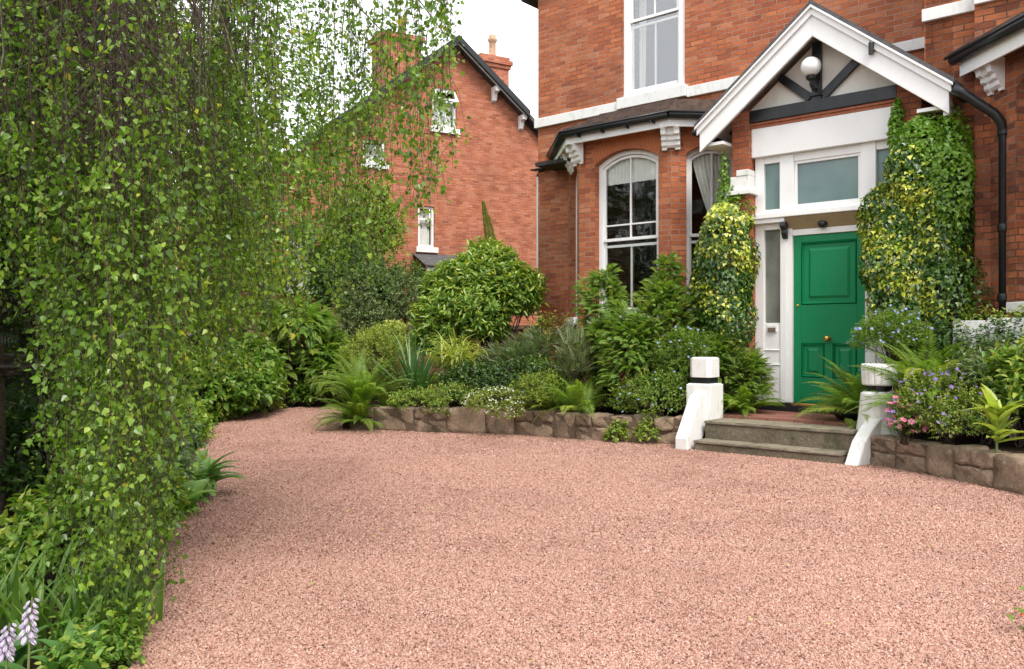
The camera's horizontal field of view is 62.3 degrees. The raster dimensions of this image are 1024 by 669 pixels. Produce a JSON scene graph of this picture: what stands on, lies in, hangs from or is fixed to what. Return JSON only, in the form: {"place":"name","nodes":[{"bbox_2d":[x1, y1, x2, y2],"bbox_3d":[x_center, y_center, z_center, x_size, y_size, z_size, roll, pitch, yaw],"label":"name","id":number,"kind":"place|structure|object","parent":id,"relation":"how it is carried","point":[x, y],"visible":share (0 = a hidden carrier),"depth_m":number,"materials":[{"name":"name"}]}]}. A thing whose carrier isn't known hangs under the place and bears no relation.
{"place":"outdoors","nodes":[
{"label":"outdoors","id":0,"kind":"place"},
{"bbox_2d":[0,361,354,668],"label":"ground","id":1,"kind":"structure","parent":0,"point":[50,575],"depth_m":4.67,"materials":[{"name":"soil"}]},
{"bbox_2d":[0,622,16,668],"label":"hosta flower","id":2,"kind":"object","parent":1,"relation":"on","point":[10,636],"visible":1,"depth_m":2.99,"materials":[{"name":"purple plant"}]},
{"bbox_2d":[0,624,53,668],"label":"hosta","id":3,"kind":"object","parent":1,"relation":"on","point":[19,659],"visible":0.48,"depth_m":3.36,"materials":[{"name":"green plant"}]},
{"bbox_2d":[16,597,39,668],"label":"hosta flower","id":4,"kind":"object","parent":1,"relation":"on","point":[29,628],"visible":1,"depth_m":3.00,"materials":[{"name":"purple plant"}]},
{"bbox_2d":[0,397,76,524],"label":"border shrub","id":5,"kind":"object","parent":1,"relation":"on","point":[15,480],"visible":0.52,"depth_m":5.83,"materials":[{"name":"green plant"}]},
{"bbox_2d":[2,247,79,454],"bbox_3d":[-7.100,-0.151,9.008,5.651,4.503,3.510,0,0,0],"label":"garden tree","id":6,"kind":"object","parent":1,"relation":"on","point":[13,315],"visible":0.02,"depth_m":8.64,"materials":[{"name":"green plant"}]},
{"bbox_2d":[2,241,87,457],"bbox_3d":[-4.903,-1.455,7.171,3.040,5.610,3.080,0,0,0],"label":"yew","id":7,"kind":"object","parent":1,"relation":"on","point":[7,384],"visible":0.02,"depth_m":7.49,"materials":[{"name":"green plant"}]},
{"bbox_2d":[5,359,86,471],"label":"border shrub","id":8,"kind":"object","parent":1,"relation":"on","point":[16,410],"visible":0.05,"depth_m":7.63,"materials":[{"name":"green plant"}]},
{"bbox_2d":[0,619,100,668],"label":"hosta","id":9,"kind":"object","parent":1,"relation":"on","point":[89,664],"visible":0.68,"depth_m":3.26,"materials":[{"name":"green plant"}]},
{"bbox_2d":[0,520,122,638],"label":"day lily","id":10,"kind":"object","parent":1,"relation":"on","point":[7,593],"visible":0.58,"depth_m":3.78,"materials":[{"name":"green plant"}]},
{"bbox_2d":[0,458,154,596],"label":"border shrub","id":11,"kind":"object","parent":1,"relation":"on","point":[13,537],"visible":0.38,"depth_m":4.32,"materials":[{"name":"green plant"}]},
{"bbox_2d":[0,0,157,528],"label":"yew","id":12,"kind":"object","parent":1,"relation":"on","point":[5,334],"visible":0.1,"depth_m":5.66,"materials":[{"name":"green plant"}]},
{"bbox_2d":[0,543,172,666],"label":"day lily","id":13,"kind":"object","parent":1,"relation":"on","point":[73,612],"visible":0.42,"depth_m":3.59,"materials":[{"name":"green plant"}]},
{"bbox_2d":[34,546,165,668],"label":"ground cover","id":14,"kind":"object","parent":1,"relation":"on","point":[101,652],"visible":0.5,"depth_m":3.42,"materials":[{"name":"green plant"}]},
{"bbox_2d":[39,540,173,641],"bbox_3d":[-1.778,1.180,3.835,0.555,0.377,0.539,0,0,0],"label":"day lily","id":15,"kind":"object","parent":1,"relation":"on","point":[157,602],"visible":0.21,"depth_m":3.85,"materials":[{"name":"green plant"}]},
{"bbox_2d":[38,518,199,624],"bbox_3d":[-1.887,1.116,3.938,0.585,0.499,0.826,0,0,-44],"label":"day lily","id":16,"kind":"object","parent":1,"relation":"on","point":[45,611],"visible":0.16,"depth_m":3.95,"materials":[{"name":"green plant"}]},
{"bbox_2d":[41,448,200,543],"bbox_3d":[-2.476,1.025,5.312,0.958,0.698,0.927,0,0,0],"label":"border shrub","id":17,"kind":"object","parent":1,"relation":"on","point":[184,502],"visible":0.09,"depth_m":5.36,"materials":[{"name":"green plant"}]},
{"bbox_2d":[10,0,263,354],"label":"garden tree","id":18,"kind":"object","parent":1,"relation":"on","point":[233,103],"depth_m":13.09,"materials":[{"name":"green plant"}]},
{"bbox_2d":[117,430,202,499],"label":"border shrub","id":19,"kind":"object","parent":1,"relation":"on","point":[185,466],"visible":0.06,"depth_m":6.53,"materials":[{"name":"green plant"}]},
{"bbox_2d":[116,396,207,458],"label":"border shrub","id":20,"kind":"object","parent":1,"relation":"on","point":[197,444],"visible":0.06,"depth_m":7.58,"materials":[{"name":"green plant"}]},
{"bbox_2d":[138,396,210,448],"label":"border shrub","id":21,"kind":"object","parent":1,"relation":"on","point":[198,419],"visible":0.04,"depth_m":9.05,"materials":[{"name":"green plant"}]},
{"bbox_2d":[107,23,313,348],"bbox_3d":[-5.719,-2.171,14.771,4.431,7.079,4.315,0,0,0],"label":"garden tree","id":22,"kind":"object","parent":1,"relation":"on","point":[264,259],"visible":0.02,"depth_m":14.74,"materials":[{"name":"green plant"}]},
{"bbox_2d":[183,395,253,440],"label":"ground cover","id":23,"kind":"object","parent":1,"relation":"on","point":[211,413],"visible":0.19,"depth_m":12.37,"materials":[{"name":"green plant"}]},
{"bbox_2d":[171,327,290,416],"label":"hydrangea","id":24,"kind":"object","parent":1,"relation":"on","point":[252,393],"visible":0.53,"depth_m":13.29,"materials":[{"name":"green plant"}]},
{"bbox_2d":[0,0,472,663],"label":"weeping birch","id":25,"kind":"object","parent":1,"relation":"on","point":[106,268],"visible":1,"depth_m":3.96,"materials":[{"name":"green plant"}]},
{"bbox_2d":[187,0,348,323],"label":"garden tree","id":26,"kind":"object","parent":1,"relation":"on","point":[295,112],"visible":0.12,"depth_m":18.68,"materials":[{"name":"green plant"}]},
{"bbox_2d":[251,297,355,405],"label":"leafy shrub","id":27,"kind":"object","parent":1,"relation":"on","point":[321,323],"visible":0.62,"depth_m":15.61,"materials":[{"name":"green plant"}]},
{"bbox_2d":[285,379,337,405],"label":"ground cover","id":28,"kind":"object","parent":1,"relation":"on","point":[296,395],"visible":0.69,"depth_m":15.63,"materials":[{"name":"green plant"}]},
{"bbox_2d":[138,326,536,400],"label":"garden wall","id":29,"kind":"structure","parent":1,"relation":"on","point":[520,328],"depth_m":17.17,"materials":[{"name":"brick"}]},
{"bbox_2d":[304,179,411,325],"bbox_3d":[-3.701,-1.213,20.322,2.561,5.140,2.158,0,0,0],"label":"tree","id":30,"kind":"object","parent":1,"relation":"on","point":[352,233],"visible":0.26,"depth_m":20.07,"materials":[{"name":"green plant"}]},
{"bbox_2d":[308,262,425,388],"bbox_3d":[-2.943,-0.083,17.105,2.796,2.890,2.060,0,0,-34],"label":"cotoneaster","id":31,"kind":"object","parent":1,"relation":"on","point":[356,307],"visible":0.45,"depth_m":16.72,"materials":[{"name":"green plant"}]},
{"bbox_2d":[306,231,432,325],"bbox_3d":[-3.019,-0.449,18.530,2.993,3.626,2.542,0,0,0],"label":"laurel","id":32,"kind":"object","parent":1,"relation":"on","point":[381,292],"visible":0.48,"depth_m":17.94,"materials":[{"name":"green plant"}]},
{"bbox_2d":[350,406,682,443],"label":"stone wall","id":33,"kind":"structure","parent":1,"relation":"on","point":[555,423],"depth_m":11.33,"materials":[{"name":"stone"}]},
{"bbox_2d":[343,391,704,438],"bbox_3d":[0.360,1.215,13.240,6.425,0.310,4.005,0,0,19],"label":"planting bed","id":34,"kind":"object","parent":1,"relation":"on","point":[609,409],"visible":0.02,"depth_m":11.97,"materials":[{"name":"soil"}]},
{"bbox_2d":[308,348,420,405],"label":"fern","id":35,"kind":"object","parent":34,"relation":"on","point":[360,382],"visible":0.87,"depth_m":12.09,"materials":[{"name":"green plant"}]},
{"bbox_2d":[334,319,416,402],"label":"feathery shrub","id":36,"kind":"object","parent":34,"relation":"on","point":[390,343],"visible":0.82,"depth_m":13.18,"materials":[{"name":"green plant"}]},
{"bbox_2d":[371,320,409,393],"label":"flowering shrub","id":37,"kind":"object","parent":34,"relation":"on","point":[396,325],"visible":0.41,"depth_m":13.84,"materials":[{"name":"green plant"}]},
{"bbox_2d":[374,389,414,408],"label":"ground cover","id":38,"kind":"object","parent":34,"relation":"on","point":[382,401],"visible":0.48,"depth_m":12.04,"materials":[{"name":"green plant"}]},
{"bbox_2d":[357,320,469,405],"bbox_3d":[-1.428,0.413,12.445,1.690,1.288,1.666,0,0,-39],"label":"cordyline","id":39,"kind":"object","parent":34,"relation":"on","point":[410,365],"visible":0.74,"depth_m":12.37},
{"bbox_2d":[386,381,481,416],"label":"ground cover","id":40,"kind":"object","parent":34,"relation":"on","point":[433,398],"visible":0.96,"depth_m":11.66,"materials":[{"name":"green plant"}]},
{"bbox_2d":[388,359,511,405],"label":"leafy shrub","id":41,"kind":"object","parent":34,"relation":"on","point":[433,379],"visible":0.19,"depth_m":12.41,"materials":[{"name":"green plant"}]},
{"bbox_2d":[434,329,483,402],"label":"variegated shrub","id":42,"kind":"object","parent":34,"relation":"on","point":[462,339],"visible":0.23,"depth_m":13.13,"materials":[{"name":"green plant"}]},
{"bbox_2d":[414,328,504,368],"bbox_3d":[-0.748,0.212,12.627,1.419,0.648,1.244,0,0,27],"label":"variegated phormium","id":43,"kind":"object","parent":34,"relation":"on","point":[453,353],"visible":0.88,"depth_m":12.55,"materials":[{"name":"green plant"}]},
{"bbox_2d":[408,235,551,397],"bbox_3d":[-0.519,-0.164,13.964,2.386,3.056,2.154,0,0,0],"label":"rhododendron","id":44,"kind":"object","parent":34,"relation":"on","point":[491,288],"visible":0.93,"depth_m":13.54,"materials":[{"name":"green plant"}]},
{"bbox_2d":[482,201,510,342],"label":"echium spire","id":45,"kind":"structure","parent":34,"relation":"on","point":[490,224],"depth_m":14.86,"materials":[{"name":"green plant"}]},
{"bbox_2d":[461,385,532,418],"bbox_3d":[-0.185,0.895,11.296,1.014,0.426,0.803,0,0,0],"label":"flower cushion","id":46,"kind":"object","parent":34,"relation":"on","point":[510,405],"visible":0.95,"depth_m":11.21,"materials":[{"name":"green plant"}]},
{"bbox_2d":[437,355,568,405],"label":"evergreen shrub","id":47,"kind":"object","parent":34,"relation":"on","point":[503,373],"visible":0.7,"depth_m":11.97,"materials":[{"name":"green plant"}]},
{"bbox_2d":[475,322,590,403],"bbox_3d":[0.314,0.435,12.695,1.932,1.264,1.342,0,0,-32],"label":"juniper","id":48,"kind":"object","parent":34,"relation":"on","point":[518,347],"visible":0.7,"depth_m":12.46,"materials":[{"name":"green plant"}]},
{"bbox_2d":[507,368,564,409],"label":"ground cover","id":49,"kind":"object","parent":34,"relation":"on","point":[519,383],"visible":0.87,"depth_m":11.21,"materials":[{"name":"green plant"}]},
{"bbox_2d":[515,386,574,411],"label":"fern","id":50,"kind":"object","parent":34,"relation":"on","point":[547,404],"visible":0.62,"depth_m":11.28,"materials":[{"name":"green plant"}]},
{"bbox_2d":[518,310,571,390],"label":"berry shrub","id":51,"kind":"object","parent":34,"relation":"on","point":[544,326],"visible":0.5,"depth_m":13.17,"materials":[{"name":"green plant"}]},
{"bbox_2d":[548,319,599,404],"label":"blue spruce","id":52,"kind":"object","parent":34,"relation":"on","point":[575,354],"visible":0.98,"depth_m":11.40,"materials":[{"name":"green plant"}]},
{"bbox_2d":[524,369,642,422],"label":"fern","id":53,"kind":"object","parent":34,"relation":"on","point":[581,397],"visible":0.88,"depth_m":11.16,"materials":[{"name":"green plant"}]},
{"bbox_2d":[571,263,652,410],"bbox_3d":[1.393,0.029,11.652,1.151,2.073,1.652,0,0,-36],"label":"false cypress","id":54,"kind":"object","parent":34,"relation":"on","point":[600,280],"visible":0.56,"depth_m":11.71,"materials":[{"name":"green plant"}]},
{"bbox_2d":[506,333,722,410],"bbox_3d":[1.468,0.496,11.755,3.044,1.176,1.334,0,0,32],"label":"leafy shrub","id":55,"kind":"object","parent":34,"relation":"on","point":[593,378],"visible":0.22,"depth_m":11.61,"materials":[{"name":"green plant"}]},
{"bbox_2d":[590,299,662,414],"bbox_3d":[1.561,0.294,11.153,1.078,1.545,1.085,0,0,0],"label":"false cypress","id":56,"kind":"object","parent":34,"relation":"on","point":[629,338],"visible":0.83,"depth_m":11.02,"materials":[{"name":"green plant"}]},
{"bbox_2d":[605,352,691,416],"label":"flowering shrub","id":57,"kind":"object","parent":34,"relation":"on","point":[668,382],"visible":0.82,"depth_m":10.65,"materials":[{"name":"green plant"}]},
{"bbox_2d":[617,249,702,410],"bbox_3d":[2.014,-0.042,11.413,1.266,2.216,1.262,0,0,0],"label":"false cypress","id":58,"kind":"object","parent":34,"relation":"on","point":[672,290],"visible":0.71,"depth_m":11.31,"materials":[{"name":"green plant"}]},
{"bbox_2d":[648,325,722,407],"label":"flowering shrub","id":59,"kind":"object","parent":34,"relation":"on","point":[660,357],"visible":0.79,"depth_m":10.73,"materials":[{"name":"green plant"}]},
{"bbox_2d":[650,325,778,411],"bbox_3d":[2.557,0.432,10.943,1.701,1.250,0.806,0,0,10],"label":"jasmine","id":60,"kind":"object","parent":34,"relation":"on","point":[742,365],"visible":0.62,"depth_m":10.78,"materials":[{"name":"green plant"}]},
{"bbox_2d":[721,382,786,418],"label":"fern","id":61,"kind":"object","parent":34,"relation":"on","point":[739,404],"visible":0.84,"depth_m":10.55,"materials":[{"name":"green plant"}]},
{"bbox_2d":[521,0,1023,436],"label":"brick house","id":62,"kind":"structure","parent":1,"relation":"on","point":[649,111],"depth_m":11.06,"materials":[{"name":"red brick"}]},
{"bbox_2d":[565,176,577,325],"bbox_3d":[1.057,-1.435,13.708,0.270,2.570,1.002,0,0,-4],"label":"drainpipe","id":63,"kind":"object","parent":62,"relation":"in","point":[574,318],"depth_m":14.04,"materials":[{"name":"white paint"}]},
{"bbox_2d":[587,149,662,324],"bbox_3d":[1.731,-1.450,12.600,1.310,2.600,0.280,0,0,41],"label":"window","id":64,"kind":"structure","parent":62,"relation":"in","point":[629,166],"depth_m":12.73,"materials":[{"name":"white paint"}]},
{"bbox_2d":[623,0,684,96],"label":"window","id":65,"kind":"structure","parent":62,"relation":"in","point":[629,21],"depth_m":13.54,"materials":[{"name":"white paint"}]},
{"bbox_2d":[686,147,731,323],"bbox_3d":[2.890,-1.435,12.165,1.022,2.570,0.280,0,0,-4],"label":"window","id":66,"kind":"structure","parent":62,"relation":"in","point":[706,164],"depth_m":12.24,"materials":[{"name":"white paint"}]},
{"bbox_2d":[688,202,760,412],"bbox_3d":[2.805,-0.272,11.095,0.927,2.860,0.921,0,0,-23],"label":"variegated ivy","id":67,"kind":"object","parent":62,"relation":"attached to","point":[726,292],"visible":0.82,"depth_m":10.86,"materials":[{"name":"green plant"}]},
{"bbox_2d":[715,151,756,232],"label":"green ivy","id":68,"kind":"object","parent":62,"relation":"attached to","point":[723,189],"visible":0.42,"depth_m":11.27,"materials":[{"name":"green plant"}]},
{"bbox_2d":[794,231,864,403],"bbox_3d":[3.974,-0.198,10.639,0.903,2.147,0.147,0,0,41],"label":"front door","id":69,"kind":"structure","parent":62,"relation":"in","point":[829,294],"depth_m":10.68,"materials":[{"name":"green paint"}]},
{"bbox_2d":[855,104,993,430],"bbox_3d":[4.637,-0.711,9.582,1.416,3.824,0.806,0,0,26],"label":"variegated ivy","id":70,"kind":"object","parent":62,"relation":"attached to","point":[923,270],"visible":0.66,"depth_m":9.40,"materials":[{"name":"green plant"}]},
{"bbox_2d":[882,97,977,240],"bbox_3d":[4.726,-1.889,9.557,0.691,1.751,1.032,0,0,-35],"label":"green ivy","id":71,"kind":"object","parent":62,"relation":"attached to","point":[942,133],"visible":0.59,"depth_m":9.32,"materials":[{"name":"green plant"}]},
{"bbox_2d":[1006,301,1023,312],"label":"window","id":72,"kind":"structure","parent":62,"relation":"in","point":[1012,305],"depth_m":8.82,"materials":[{"name":"white paint"}]},
{"bbox_2d":[904,428,1023,452],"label":"planting bed","id":73,"kind":"object","parent":1,"relation":"on","point":[1008,446],"visible":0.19,"depth_m":8.63,"materials":[{"name":"soil"}]},
{"bbox_2d":[884,395,927,444],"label":"pink flowers","id":74,"kind":"object","parent":73,"relation":"on","point":[899,427],"visible":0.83,"depth_m":8.29,"materials":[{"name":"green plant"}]},
{"bbox_2d":[843,319,983,387],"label":"fern","id":75,"kind":"object","parent":73,"relation":"on","point":[925,365],"visible":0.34,"depth_m":8.76,"materials":[{"name":"green plant"}]},
{"bbox_2d":[845,348,995,427],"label":"fern","id":76,"kind":"object","parent":73,"relation":"on","point":[879,399],"visible":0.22,"depth_m":8.62,"materials":[{"name":"green plant"}]},
{"bbox_2d":[882,341,989,406],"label":"fern","id":77,"kind":"object","parent":73,"relation":"on","point":[916,362],"visible":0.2,"depth_m":8.41,"materials":[{"name":"green plant"}]},
{"bbox_2d":[882,366,1017,444],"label":"flowering shrub","id":78,"kind":"object","parent":73,"relation":"on","point":[940,416],"visible":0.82,"depth_m":8.08,"materials":[{"name":"green plant"}]},
{"bbox_2d":[896,311,1023,436],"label":"evergreen shrub","id":79,"kind":"object","parent":73,"relation":"on","point":[944,340],"visible":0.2,"depth_m":8.61,"materials":[{"name":"green plant"}]},
{"bbox_2d":[953,320,990,434],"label":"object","id":80,"kind":"structure","parent":73,"relation":"on","point":[974,324],"depth_m":9.07,"materials":[{"name":"white paint"}]},
{"bbox_2d":[950,303,993,328],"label":"planter shoots","id":81,"kind":"object","parent":80,"relation":"in","point":[973,314],"visible":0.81,"depth_m":9.12,"materials":[{"name":"green plant"}]},
{"bbox_2d":[941,336,1023,444],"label":"euphorbia","id":82,"kind":"object","parent":73,"relation":"on","point":[972,360],"visible":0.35,"depth_m":8.21,"materials":[{"name":"green plant"}]},
{"bbox_2d":[958,329,1023,447],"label":"leafy plant","id":83,"kind":"object","parent":73,"relation":"on","point":[1012,361],"visible":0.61,"depth_m":7.87,"materials":[{"name":"green plant"}]},
{"bbox_2d":[965,383,1023,452],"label":"broadleaf plant","id":84,"kind":"object","parent":73,"relation":"on","point":[995,412],"visible":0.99,"depth_m":7.42,"materials":[{"name":"green plant"}]},
{"bbox_2d":[988,318,1023,440],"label":"window box","id":85,"kind":"object","parent":73,"relation":"on","point":[1015,329],"visible":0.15,"depth_m":8.59,"materials":[{"name":"white paint"}]},
{"bbox_2d":[985,304,1023,321],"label":"planter shoots","id":86,"kind":"object","parent":85,"relation":"in","point":[1002,313],"visible":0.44,"depth_m":8.62,"materials":[{"name":"green plant"}]},
{"bbox_2d":[166,350,214,399],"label":"border shrub","id":87,"kind":"object","parent":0,"point":[196,393],"visible":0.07,"depth_m":12.43,"materials":[{"name":"green plant"}]},
{"bbox_2d":[94,0,537,217],"label":"sky","id":88,"kind":"structure","parent":0,"point":[514,23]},
{"bbox_2d":[170,17,537,325],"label":"neighbour house","id":89,"kind":"structure","parent":0,"point":[496,156],"depth_m":25.43,"materials":[{"name":"red brick"}]},
{"bbox_2d":[361,140,388,169],"bbox_3d":[-4.043,-5.145,24.172,0.850,0.910,0.730,0,0,-30],"label":"window","id":90,"kind":"structure","parent":89,"relation":"in","point":[371,157],"depth_m":24.04,"materials":[{"name":"white paint"}]},
{"bbox_2d":[416,206,438,252],"bbox_3d":[-2.647,-3.120,24.985,0.720,1.460,0.730,0,0,-30],"label":"window","id":91,"kind":"structure","parent":89,"relation":"in","point":[423,246],"depth_m":24.88,"materials":[{"name":"white paint"}]},
{"bbox_2d":[431,87,459,134],"bbox_3d":[-2.100,-6.655,25.217,0.980,1.430,0.880,0,0,-30],"label":"window","id":92,"kind":"structure","parent":89,"relation":"in","point":[445,131],"depth_m":25.18,"materials":[{"name":"white paint"}]},
{"bbox_2d":[131,403,1023,668],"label":"gravel drive","id":93,"kind":"structure","parent":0,"point":[529,441],"depth_m":5.51,"materials":[{"name":"gravel"}]},
{"bbox_2d":[181,479,214,511],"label":"hosta","id":94,"kind":"object","parent":93,"relation":"on","point":[197,490],"visible":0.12,"depth_m":6.30,"materials":[{"name":"green plant"}]},
{"bbox_2d":[182,448,249,497],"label":"hosta","id":95,"kind":"object","parent":93,"relation":"on","point":[210,471],"visible":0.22,"depth_m":6.94,"materials":[{"name":"green plant"}]},
{"bbox_2d":[255,397,287,412],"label":"weed","id":96,"kind":"object","parent":93,"relation":"on","point":[277,402],"visible":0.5,"depth_m":14.54,"materials":[{"name":"green plant"}]},
{"bbox_2d":[308,378,386,432],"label":"fern","id":97,"kind":"object","parent":93,"relation":"on","point":[357,409],"visible":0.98,"depth_m":11.79,"materials":[{"name":"green plant"}]},
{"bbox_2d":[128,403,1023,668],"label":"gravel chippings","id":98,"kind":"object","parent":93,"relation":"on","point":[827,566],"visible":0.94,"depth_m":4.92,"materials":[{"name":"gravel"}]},
{"bbox_2d":[603,418,631,442],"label":"weed","id":99,"kind":"object","parent":93,"relation":"on","point":[615,438],"visible":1,"depth_m":10.57,"materials":[{"name":"green plant"}]},
{"bbox_2d":[632,409,663,443],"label":"weed","id":100,"kind":"object","parent":93,"relation":"on","point":[640,428],"visible":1,"depth_m":10.42,"materials":[{"name":"green plant"}]},
{"bbox_2d":[675,357,722,449],"bbox_3d":[2.219,0.825,10.245,0.330,1.090,0.805,0,0,41],"label":"gate post","id":101,"kind":"object","parent":93,"relation":"on","point":[704,393],"visible":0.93,"depth_m":10.23,"materials":[{"name":"white paint"}]},
{"bbox_2d":[693,410,857,463],"bbox_3d":[3.345,1.184,9.929,2.010,0.392,1.705,0,0,41],"label":"stone doorstep","id":102,"kind":"object","parent":93,"relation":"on","point":[826,438],"visible":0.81,"depth_m":9.55,"materials":[{"name":"grey stone"}]},
{"bbox_2d":[791,355,898,421],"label":"fern","id":103,"kind":"object","parent":102,"relation":"on","point":[849,402],"visible":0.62,"depth_m":9.59,"materials":[{"name":"green plant"}]},
{"bbox_2d":[832,411,857,419],"bbox_3d":[3.893,0.946,9.830,0.330,0.085,0.330,0,0,0],"label":"plant pot","id":104,"kind":"object","parent":102,"relation":"on","point":[848,415],"visible":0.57,"depth_m":9.71,"materials":[{"name":"black"}]},
{"bbox_2d":[845,363,901,465],"bbox_3d":[3.827,0.843,8.957,0.488,1.055,0.858,0,0,41],"label":"gate post","id":105,"kind":"object","parent":93,"relation":"on","point":[859,453],"visible":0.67,"depth_m":8.91,"materials":[{"name":"white paint"}]},
{"bbox_2d":[846,304,933,362],"bbox_3d":[4.157,0.012,9.291,0.942,0.682,0.668,0,0,0],"label":"campanula","id":106,"kind":"object","parent":105,"relation":"on","point":[872,327],"visible":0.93,"depth_m":9.19,"materials":[{"name":"green plant"}]},
{"bbox_2d":[880,338,937,367],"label":"fern","id":107,"kind":"object","parent":105,"relation":"on","point":[903,350],"visible":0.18,"depth_m":9.25,"materials":[{"name":"green plant"}]},
{"bbox_2d":[870,434,1023,494],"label":"stone wall","id":108,"kind":"structure","parent":93,"relation":"on","point":[982,465],"depth_m":7.82,"materials":[{"name":"stone"}]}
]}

